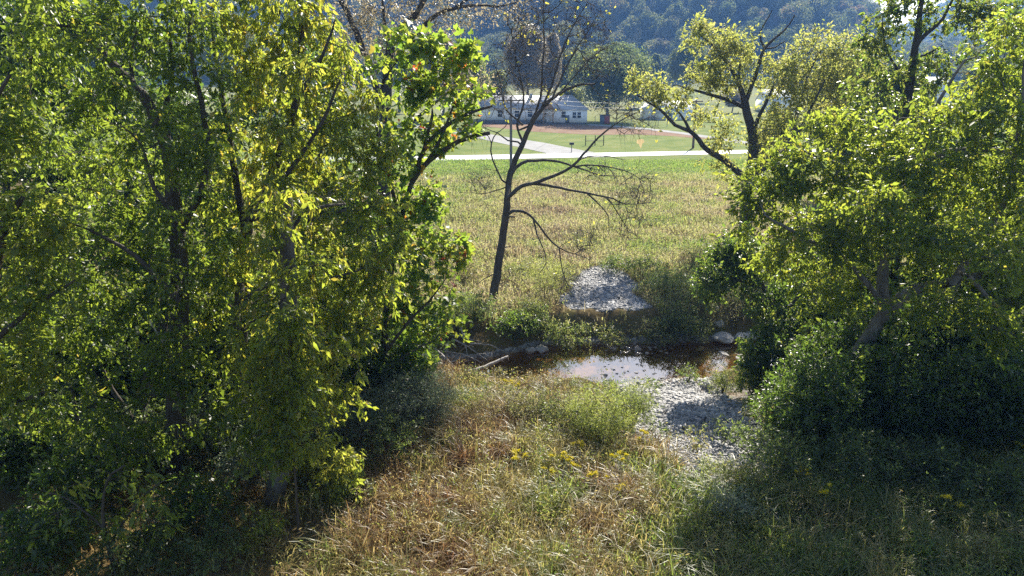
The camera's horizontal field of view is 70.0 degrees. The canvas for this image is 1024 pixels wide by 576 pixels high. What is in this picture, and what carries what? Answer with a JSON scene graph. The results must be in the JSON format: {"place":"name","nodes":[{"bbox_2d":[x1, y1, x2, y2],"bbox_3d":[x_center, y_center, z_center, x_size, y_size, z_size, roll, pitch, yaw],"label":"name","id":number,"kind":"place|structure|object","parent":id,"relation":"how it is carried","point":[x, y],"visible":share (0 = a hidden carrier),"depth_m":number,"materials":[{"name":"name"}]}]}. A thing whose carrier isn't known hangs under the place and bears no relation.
{"place":"outdoors","nodes":[
{"label":"outdoors","id":0,"kind":"place"},
{"bbox_2d":[49,149,824,166],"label":"road","id":1,"kind":"structure","parent":0,"point":[522,156],"depth_m":86.26,"materials":[{"name":"asphalt"}]},
{"bbox_2d":[361,124,590,153],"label":"driveway","id":2,"kind":"structure","parent":0,"point":[547,148],"depth_m":97.41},
{"bbox_2d":[0,0,1023,575],"bbox_3d":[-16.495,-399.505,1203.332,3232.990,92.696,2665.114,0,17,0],"label":"ground","id":3,"kind":"structure","parent":0,"point":[592,360],"depth_m":30.81,"materials":[{"name":"plant"}]},
{"bbox_2d":[0,391,83,494],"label":"thicket shrub","id":4,"kind":"object","parent":3,"relation":"on","point":[4,445],"visible":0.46,"depth_m":17.69,"materials":[{"name":"green plant"}]},
{"bbox_2d":[0,64,93,437],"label":"edge tree","id":5,"kind":"object","parent":3,"relation":"on","point":[14,137],"visible":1,"depth_m":15.01,"materials":[{"name":"green plant"}]},
{"bbox_2d":[0,481,109,575],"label":"thicket shrub","id":6,"kind":"object","parent":3,"relation":"on","point":[16,523],"visible":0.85,"depth_m":14.77,"materials":[{"name":"green plant"}]},
{"bbox_2d":[0,0,113,349],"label":"tree","id":7,"kind":"object","parent":3,"relation":"on","point":[18,175],"visible":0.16,"depth_m":26.97,"materials":[{"name":"green plant"}]},
{"bbox_2d":[6,366,123,438],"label":"weed clump","id":8,"kind":"object","parent":3,"relation":"on","point":[67,387],"visible":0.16,"depth_m":19.69,"materials":[{"name":"green plant"}]},
{"bbox_2d":[0,389,142,489],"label":"shrub","id":9,"kind":"object","parent":3,"relation":"on","point":[76,416],"visible":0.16,"depth_m":18.07,"materials":[{"name":"green plant"}]},
{"bbox_2d":[16,306,152,406],"bbox_3d":[-12.873,2.016,22.437,3.956,3.367,3.940,8,18,24],"label":"thicket shrub","id":10,"kind":"object","parent":3,"relation":"on","point":[99,373],"visible":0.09,"depth_m":21.41,"materials":[{"name":"green plant"}]},
{"bbox_2d":[17,417,155,517],"bbox_3d":[-9.869,4.158,17.338,2.996,2.229,3.115,0,17,0],"label":"thicket shrub","id":11,"kind":"object","parent":3,"relation":"on","point":[67,467],"visible":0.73,"depth_m":16.86,"materials":[{"name":"green plant"}]},
{"bbox_2d":[21,274,158,405],"bbox_3d":[-12.482,1.798,21.957,4.985,4.813,2.369,0,17,0],"label":"understory tree","id":12,"kind":"object","parent":3,"relation":"on","point":[119,376],"visible":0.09,"depth_m":21.51,"materials":[{"name":"green plant"}]},
{"bbox_2d":[0,464,192,574],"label":"sapling","id":13,"kind":"object","parent":3,"relation":"on","point":[148,500],"visible":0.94,"depth_m":14.44,"materials":[{"name":"green plant"}]},
{"bbox_2d":[61,216,198,465],"bbox_3d":[-9.316,1.631,18.328,3.502,6.911,1.702,0,17,0],"label":"understory tree","id":14,"kind":"object","parent":3,"relation":"on","point":[115,394],"visible":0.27,"depth_m":18.27,"materials":[{"name":"green plant"}]},
{"bbox_2d":[0,0,261,485],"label":"thick trunk tree","id":15,"kind":"object","parent":3,"relation":"on","point":[177,223],"visible":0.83,"depth_m":16.04,"materials":[{"name":"green plant"}]},
{"bbox_2d":[73,502,201,575],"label":"weed clump","id":16,"kind":"object","parent":3,"relation":"on","point":[128,545],"visible":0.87,"depth_m":14.68,"materials":[{"name":"green plant"}]},
{"bbox_2d":[9,0,268,319],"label":"tree","id":17,"kind":"object","parent":3,"relation":"on","point":[135,109],"visible":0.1,"depth_m":28.31,"materials":[{"name":"green plant"}]},
{"bbox_2d":[102,393,202,470],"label":"weed clump","id":18,"kind":"object","parent":3,"relation":"on","point":[161,413],"visible":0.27,"depth_m":18.58,"materials":[{"name":"green plant"}]},
{"bbox_2d":[92,301,219,401],"bbox_3d":[-10.794,1.966,22.636,4.146,3.287,3.939,0,17,0],"label":"thicket shrub","id":19,"kind":"object","parent":3,"relation":"on","point":[130,354],"visible":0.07,"depth_m":21.65,"materials":[{"name":"green plant"}]},
{"bbox_2d":[111,276,253,400],"bbox_3d":[-10.029,1.642,22.347,4.915,4.420,2.265,0,17,0],"label":"understory tree","id":20,"kind":"object","parent":3,"relation":"on","point":[194,328],"visible":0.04,"depth_m":21.86,"materials":[{"name":"green plant"}]},
{"bbox_2d":[130,463,247,541],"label":"thicket shrub","id":21,"kind":"object","parent":3,"relation":"on","point":[202,495],"visible":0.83,"depth_m":15.98,"materials":[{"name":"green plant"}]},
{"bbox_2d":[162,510,264,575],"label":"weed clump","id":22,"kind":"object","parent":3,"relation":"on","point":[199,554],"visible":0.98,"depth_m":14.75,"materials":[{"name":"green plant"}]},
{"bbox_2d":[160,388,266,471],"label":"silver shrub","id":23,"kind":"object","parent":3,"relation":"on","point":[208,445],"visible":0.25,"depth_m":18.86,"materials":[{"name":"green plant"}]},
{"bbox_2d":[162,307,276,407],"bbox_3d":[-8.923,1.942,22.902,4.110,3.328,4.113,0,17,0],"label":"thicket shrub","id":24,"kind":"object","parent":3,"relation":"on","point":[217,357],"visible":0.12,"depth_m":21.90,"materials":[{"name":"green plant"}]},
{"bbox_2d":[196,14,265,98],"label":"valley tree","id":25,"kind":"object","parent":3,"relation":"on","point":[204,57],"visible":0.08,"depth_m":158.64,"materials":[{"name":"green plant"}]},
{"bbox_2d":[212,425,308,501],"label":"silver shrub","id":26,"kind":"object","parent":3,"relation":"on","point":[230,465],"visible":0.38,"depth_m":17.48,"materials":[{"name":"green plant"}]},
{"bbox_2d":[241,502,290,557],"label":"sapling","id":27,"kind":"object","parent":3,"relation":"on","point":[273,522],"visible":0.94,"depth_m":15.66,"materials":[{"name":"green plant"}]},
{"bbox_2d":[208,270,326,402],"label":"understory tree","id":28,"kind":"object","parent":3,"relation":"on","point":[257,303],"visible":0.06,"depth_m":21.81,"materials":[{"name":"green plant"}]},
{"bbox_2d":[232,302,344,544],"bbox_3d":[-4.591,3.038,15.224,2.088,5.867,1.593,0,17,0],"label":"box elder sapling","id":29,"kind":"object","parent":3,"relation":"on","point":[281,425],"visible":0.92,"depth_m":14.83,"materials":[{"name":"green plant"}]},
{"bbox_2d":[168,0,433,485],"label":"drooping tree","id":30,"kind":"object","parent":3,"relation":"on","point":[262,191],"visible":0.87,"depth_m":17.59,"materials":[{"name":"green plant"}]},
{"bbox_2d":[262,188,352,505],"bbox_3d":[-4.706,1.613,16.457,2.692,7.863,0.730,0,17,0],"label":"dead snag","id":31,"kind":"object","parent":3,"relation":"on","point":[287,252],"visible":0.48,"depth_m":15.80,"materials":[{"name":"wood"}]},
{"bbox_2d":[217,36,399,312],"bbox_3d":[-8.285,-4.278,30.089,7.795,12.246,4.048,0,17,0],"label":"tree","id":32,"kind":"object","parent":3,"relation":"on","point":[345,242],"visible":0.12,"depth_m":29.48,"materials":[{"name":"green plant"}]},
{"bbox_2d":[289,434,341,491],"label":"sapling","id":33,"kind":"object","parent":3,"relation":"on","point":[328,460],"visible":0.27,"depth_m":18.02,"materials":[{"name":"green plant"}]},
{"bbox_2d":[306,437,371,512],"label":"sapling","id":34,"kind":"object","parent":3,"relation":"on","point":[339,473],"visible":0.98,"depth_m":16.95,"materials":[{"name":"green plant"}]},
{"bbox_2d":[300,380,386,450],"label":"silver shrub","id":35,"kind":"object","parent":3,"relation":"on","point":[352,413],"visible":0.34,"depth_m":19.48,"materials":[{"name":"green plant"}]},
{"bbox_2d":[302,318,399,400],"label":"thicket shrub","id":36,"kind":"object","parent":3,"relation":"on","point":[347,374],"visible":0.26,"depth_m":21.97,"materials":[{"name":"green plant"}]},
{"bbox_2d":[300,274,411,398],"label":"understory tree","id":37,"kind":"object","parent":3,"relation":"on","point":[365,319],"visible":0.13,"depth_m":22.48,"materials":[{"name":"green plant"}]},
{"bbox_2d":[343,408,425,470],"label":"weed clump","id":38,"kind":"object","parent":3,"relation":"on","point":[385,433],"visible":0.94,"depth_m":19.01,"materials":[{"name":"green plant"}]},
{"bbox_2d":[369,26,423,111],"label":"valley tree","id":39,"kind":"object","parent":3,"relation":"on","point":[380,74],"visible":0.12,"depth_m":165.42,"materials":[{"name":"green plant"}]},
{"bbox_2d":[355,366,443,438],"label":"silver shrub","id":40,"kind":"object","parent":3,"relation":"on","point":[397,402],"visible":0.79,"depth_m":20.15,"materials":[{"name":"green plant"}]},
{"bbox_2d":[354,325,447,393],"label":"thicket shrub","id":41,"kind":"object","parent":3,"relation":"on","point":[399,367],"visible":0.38,"depth_m":22.44,"materials":[{"name":"green plant"}]},
{"bbox_2d":[358,18,496,400],"bbox_3d":[-2.544,-1.735,21.375,4.307,11.562,2.358,0,17,0],"label":"red flecked tree","id":42,"kind":"object","parent":3,"relation":"on","point":[422,48],"visible":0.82,"depth_m":20.77,"materials":[{"name":"green plant"}]},
{"bbox_2d":[318,0,540,268],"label":"brown crowned tree","id":43,"kind":"object","parent":3,"relation":"on","point":[415,15],"visible":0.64,"depth_m":33.81,"materials":[{"name":"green plant"}]},
{"bbox_2d":[390,361,471,429],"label":"silver shrub","id":44,"kind":"object","parent":3,"relation":"on","point":[437,389],"visible":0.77,"depth_m":20.71,"materials":[{"name":"green plant"}]},
{"bbox_2d":[444,254,485,283],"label":"weed clump","id":45,"kind":"object","parent":3,"relation":"on","point":[474,267],"visible":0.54,"depth_m":35.72,"materials":[{"name":"green plant"}]},
{"bbox_2d":[450,52,491,123],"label":"valley tree","id":46,"kind":"object","parent":3,"relation":"on","point":[481,73],"visible":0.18,"depth_m":125.96,"materials":[{"name":"green plant"}]},
{"bbox_2d":[450,288,505,327],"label":"weed clump","id":47,"kind":"object","parent":3,"relation":"on","point":[467,301],"visible":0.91,"depth_m":29.99,"materials":[{"name":"green plant"}]},
{"bbox_2d":[0,166,1009,338],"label":"meadow grass","id":48,"kind":"structure","parent":3,"relation":"on","point":[693,182],"depth_m":48.01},
{"bbox_2d":[0,352,1023,575],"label":"tall dry grass","id":49,"kind":"structure","parent":3,"relation":"on","point":[470,418],"depth_m":16.62,"materials":[{"name":"plant"}]},
{"bbox_2d":[485,307,539,343],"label":"thicket shrub","id":50,"kind":"object","parent":3,"relation":"on","point":[516,319],"visible":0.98,"depth_m":29.79,"materials":[{"name":"green plant"}]},
{"bbox_2d":[502,257,544,280],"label":"weed clump","id":51,"kind":"object","parent":3,"relation":"on","point":[524,266],"visible":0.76,"depth_m":35.69,"materials":[{"name":"green plant"}]},
{"bbox_2d":[503,22,549,94],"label":"valley tree","id":52,"kind":"object","parent":3,"relation":"on","point":[535,48],"visible":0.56,"depth_m":155.42,"materials":[{"name":"green plant"}]},
{"bbox_2d":[497,386,555,426],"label":"weed clump","id":53,"kind":"object","parent":3,"relation":"on","point":[516,409],"visible":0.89,"depth_m":21.24,"materials":[{"name":"green plant"}]},
{"bbox_2d":[500,299,552,333],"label":"weed clump","id":54,"kind":"object","parent":3,"relation":"on","point":[529,314],"visible":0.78,"depth_m":30.37,"materials":[{"name":"green plant"}]},
{"bbox_2d":[478,93,588,124],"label":"white house","id":55,"kind":"structure","parent":3,"relation":"on","point":[576,116],"depth_m":135.26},
{"bbox_2d":[515,254,574,299],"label":"feathery bush","id":56,"kind":"object","parent":3,"relation":"on","point":[558,274],"visible":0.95,"depth_m":32.26,"materials":[{"name":"green plant"}]},
{"bbox_2d":[73,0,1023,81],"bbox_3d":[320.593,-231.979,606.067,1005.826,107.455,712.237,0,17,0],"label":"hillside forest","id":57,"kind":"object","parent":3,"relation":"on","point":[800,10],"visible":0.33,"depth_m":328.28,"materials":[{"name":"green plant"}]},
{"bbox_2d":[524,315,573,345],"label":"weed clump","id":58,"kind":"object","parent":3,"relation":"on","point":[551,332],"visible":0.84,"depth_m":30.34,"materials":[{"name":"green plant"}]},
{"bbox_2d":[537,33,562,94],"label":"valley tree","id":59,"kind":"object","parent":3,"relation":"on","point":[557,52],"visible":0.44,"depth_m":163.20,"materials":[{"name":"green plant"}]},
{"bbox_2d":[459,0,667,301],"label":"bare tree","id":60,"kind":"object","parent":3,"relation":"on","point":[501,247],"visible":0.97,"depth_m":29.80,"materials":[{"name":"brown plant"}]},
{"bbox_2d":[537,385,591,430],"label":"weed clump","id":61,"kind":"object","parent":3,"relation":"on","point":[558,401],"visible":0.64,"depth_m":21.18,"materials":[{"name":"green plant"}]},
{"bbox_2d":[557,47,580,88],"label":"valley tree","id":62,"kind":"object","parent":3,"relation":"on","point":[563,82],"visible":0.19,"depth_m":175.71,"materials":[{"name":"green plant"}]},
{"bbox_2d":[552,327,598,355],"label":"weed clump","id":63,"kind":"object","parent":3,"relation":"on","point":[571,341],"visible":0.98,"depth_m":30.33,"materials":[{"name":"green plant"}]},
{"bbox_2d":[558,379,647,451],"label":"feathery bush","id":64,"kind":"object","parent":3,"relation":"on","point":[608,423],"visible":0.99,"depth_m":20.02,"materials":[{"name":"green plant"}]},
{"bbox_2d":[441,265,780,488],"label":"gravel","id":65,"kind":"structure","parent":3,"relation":"on","point":[677,392],"depth_m":24.26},
{"bbox_2d":[565,41,658,113],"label":"valley tree","id":66,"kind":"object","parent":3,"relation":"on","point":[626,56],"visible":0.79,"depth_m":135.87,"materials":[{"name":"green plant"}]},
{"bbox_2d":[597,249,642,273],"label":"weed clump","id":67,"kind":"object","parent":3,"relation":"on","point":[612,261],"visible":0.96,"depth_m":37.00,"materials":[{"name":"green plant"}]},
{"bbox_2d":[611,372,666,427],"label":"feathery bush","id":68,"kind":"object","parent":3,"relation":"on","point":[635,396],"visible":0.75,"depth_m":21.36,"materials":[{"name":"green plant"}]},
{"bbox_2d":[624,251,667,271],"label":"weed clump","id":69,"kind":"object","parent":3,"relation":"on","point":[649,262],"visible":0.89,"depth_m":36.63,"materials":[{"name":"green plant"}]},
{"bbox_2d":[627,316,671,341],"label":"weed clump","id":70,"kind":"object","parent":3,"relation":"on","point":[660,324],"visible":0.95,"depth_m":30.80,"materials":[{"name":"green plant"}]},
{"bbox_2d":[632,267,690,297],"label":"weed clump","id":71,"kind":"object","parent":3,"relation":"on","point":[661,281],"visible":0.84,"depth_m":33.43,"materials":[{"name":"green plant"}]},
{"bbox_2d":[638,326,685,347],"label":"weed clump","id":72,"kind":"object","parent":3,"relation":"on","point":[665,342],"visible":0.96,"depth_m":30.53,"materials":[{"name":"green plant"}]},
{"bbox_2d":[650,296,703,333],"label":"weed clump","id":73,"kind":"object","parent":3,"relation":"on","point":[680,305],"visible":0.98,"depth_m":30.98,"materials":[{"name":"green plant"}]},
{"bbox_2d":[666,36,710,99],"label":"valley tree","id":74,"kind":"object","parent":3,"relation":"on","point":[676,68],"visible":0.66,"depth_m":203.66,"materials":[{"name":"green plant"}]},
{"bbox_2d":[670,312,714,343],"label":"weed clump","id":75,"kind":"object","parent":3,"relation":"on","point":[700,328],"visible":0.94,"depth_m":30.80,"materials":[{"name":"green plant"}]},
{"bbox_2d":[673,424,712,452],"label":"weed clump","id":76,"kind":"object","parent":3,"relation":"on","point":[698,446],"visible":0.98,"depth_m":20.44,"materials":[{"name":"green plant"}]},
{"bbox_2d":[667,273,722,312],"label":"weed clump","id":77,"kind":"object","parent":3,"relation":"on","point":[685,283],"visible":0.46,"depth_m":32.02,"materials":[{"name":"green plant"}]},
{"bbox_2d":[694,451,747,486],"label":"feathery bush","id":78,"kind":"object","parent":3,"relation":"on","point":[710,471],"visible":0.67,"depth_m":18.25,"materials":[{"name":"green plant"}]},
{"bbox_2d":[702,414,744,443],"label":"weed clump","id":79,"kind":"object","parent":3,"relation":"on","point":[724,427],"visible":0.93,"depth_m":21.19,"materials":[{"name":"green plant"}]},
{"bbox_2d":[706,364,745,395],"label":"feathery bush","id":80,"kind":"object","parent":3,"relation":"on","point":[720,379],"visible":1,"depth_m":24.91,"materials":[{"name":"green plant"}]},
{"bbox_2d":[693,478,776,534],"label":"silver shrub","id":81,"kind":"object","parent":3,"relation":"on","point":[730,499],"visible":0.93,"depth_m":16.43,"materials":[{"name":"green plant"}]},
{"bbox_2d":[623,5,888,237],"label":"spreading tree","id":82,"kind":"object","parent":3,"relation":"on","point":[791,66],"visible":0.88,"depth_m":41.55,"materials":[{"name":"green plant"}]},
{"bbox_2d":[728,413,783,457],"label":"weed clump","id":83,"kind":"object","parent":3,"relation":"on","point":[743,427],"visible":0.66,"depth_m":20.27,"materials":[{"name":"green plant"}]},
{"bbox_2d":[684,220,847,399],"bbox_3d":[9.220,0.803,25.795,6.401,5.880,4.323,0,17,0],"label":"overhanging tree","id":84,"kind":"object","parent":3,"relation":"on","point":[718,268],"visible":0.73,"depth_m":25.72,"materials":[{"name":"green plant"}]},
{"bbox_2d":[747,108,801,171],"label":"valley tree","id":85,"kind":"object","parent":3,"relation":"on","point":[796,129],"visible":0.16,"depth_m":63.57,"materials":[{"name":"green plant"}]},
{"bbox_2d":[732,418,830,488],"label":"weed clump","id":86,"kind":"object","parent":3,"relation":"on","point":[784,455],"visible":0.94,"depth_m":18.23,"materials":[{"name":"green plant"}]},
{"bbox_2d":[745,366,830,427],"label":"thicket shrub","id":87,"kind":"object","parent":3,"relation":"on","point":[766,414],"visible":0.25,"depth_m":21.21,"materials":[{"name":"green plant"}]},
{"bbox_2d":[749,352,875,447],"bbox_3d":[8.310,3.069,20.141,3.255,2.799,3.323,9,19,28],"label":"thicket shrub","id":88,"kind":"object","parent":3,"relation":"on","point":[803,382],"visible":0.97,"depth_m":19.75,"materials":[{"name":"green plant"}]},
{"bbox_2d":[782,317,885,382],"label":"thicket shrub","id":89,"kind":"object","parent":3,"relation":"on","point":[828,346],"visible":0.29,"depth_m":23.13,"materials":[{"name":"green plant"}]},
{"bbox_2d":[800,55,887,194],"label":"valley tree","id":90,"kind":"object","parent":3,"relation":"on","point":[844,152],"visible":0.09,"depth_m":55.73,"materials":[{"name":"green plant"}]},
{"bbox_2d":[799,419,910,495],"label":"weed clump","id":91,"kind":"object","parent":3,"relation":"on","point":[858,447],"visible":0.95,"depth_m":18.05,"materials":[{"name":"green plant"}]},
{"bbox_2d":[707,6,1023,376],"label":"leaning tree","id":92,"kind":"object","parent":3,"relation":"on","point":[923,250],"visible":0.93,"depth_m":19.56,"materials":[{"name":"green plant"}]},
{"bbox_2d":[811,340,943,440],"bbox_3d":[10.267,2.845,20.661,3.594,2.855,3.407,6,18,20],"label":"thicket shrub","id":93,"kind":"object","parent":3,"relation":"on","point":[861,365],"visible":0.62,"depth_m":20.04,"materials":[{"name":"green plant"}]},
{"bbox_2d":[764,110,1018,344],"bbox_3d":[15.291,-1.750,28.377,11.033,10.253,4.230,0,17,0],"label":"tree","id":94,"kind":"object","parent":3,"relation":"on","point":[892,277],"visible":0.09,"depth_m":27.95,"materials":[{"name":"green plant"}]},
{"bbox_2d":[862,59,936,180],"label":"valley tree","id":95,"kind":"object","parent":3,"relation":"on","point":[898,87],"visible":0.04,"depth_m":49.44,"materials":[{"name":"green plant"}]},
{"bbox_2d":[834,288,985,393],"bbox_3d":[12.108,1.775,22.409,4.195,3.594,4.110,0,17,0],"label":"thicket shrub","id":96,"kind":"object","parent":3,"relation":"on","point":[900,331],"visible":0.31,"depth_m":21.69,"materials":[{"name":"green plant"}]},
{"bbox_2d":[836,0,1023,270],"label":"slender tree","id":97,"kind":"object","parent":3,"relation":"on","point":[973,8],"visible":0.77,"depth_m":28.41,"materials":[{"name":"green plant"}]},
{"bbox_2d":[868,429,994,510],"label":"weed clump","id":98,"kind":"object","parent":3,"relation":"on","point":[942,460],"visible":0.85,"depth_m":17.72,"materials":[{"name":"green plant"}]},
{"bbox_2d":[866,336,1009,446],"bbox_3d":[11.533,2.865,20.172,3.559,2.900,3.590,10,20,30],"label":"thicket shrub","id":99,"kind":"object","parent":3,"relation":"on","point":[930,396],"visible":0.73,"depth_m":19.45,"materials":[{"name":"green plant"}]},
{"bbox_2d":[908,287,1023,379],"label":"thicket shrub","id":100,"kind":"object","parent":3,"relation":"on","point":[970,341],"visible":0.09,"depth_m":21.29,"materials":[{"name":"green plant"}]},
{"bbox_2d":[913,0,1023,338],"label":"tree","id":101,"kind":"object","parent":3,"relation":"on","point":[999,136],"visible":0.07,"depth_m":25.30,"materials":[{"name":"green plant"}]},
{"bbox_2d":[922,335,1023,447],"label":"thicket shrub","id":102,"kind":"object","parent":3,"relation":"on","point":[985,386],"visible":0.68,"depth_m":19.04,"materials":[{"name":"green plant"}]},
{"bbox_2d":[943,445,1023,520],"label":"weed clump","id":103,"kind":"object","parent":3,"relation":"on","point":[1001,471],"visible":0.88,"depth_m":17.04,"materials":[{"name":"green plant"}]},
{"bbox_2d":[949,57,1021,102],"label":"valley tree","id":104,"kind":"object","parent":3,"relation":"on","point":[969,64],"visible":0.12,"depth_m":143.29,"materials":[{"name":"green plant"}]},
{"bbox_2d":[962,347,1023,454],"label":"thicket shrub","id":105,"kind":"object","parent":3,"relation":"on","point":[1011,400],"visible":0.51,"depth_m":18.73,"materials":[{"name":"green plant"}]},
{"bbox_2d":[24,158,1003,174],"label":"verge grass","id":106,"kind":"structure","parent":0,"point":[551,164],"depth_m":77.62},
{"bbox_2d":[471,123,717,139],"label":"bare soil","id":107,"kind":"structure","parent":0,"point":[579,129],"depth_m":122.61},
{"bbox_2d":[605,358,1023,575],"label":"shade grass","id":108,"kind":"structure","parent":0,"point":[794,519],"depth_m":16.25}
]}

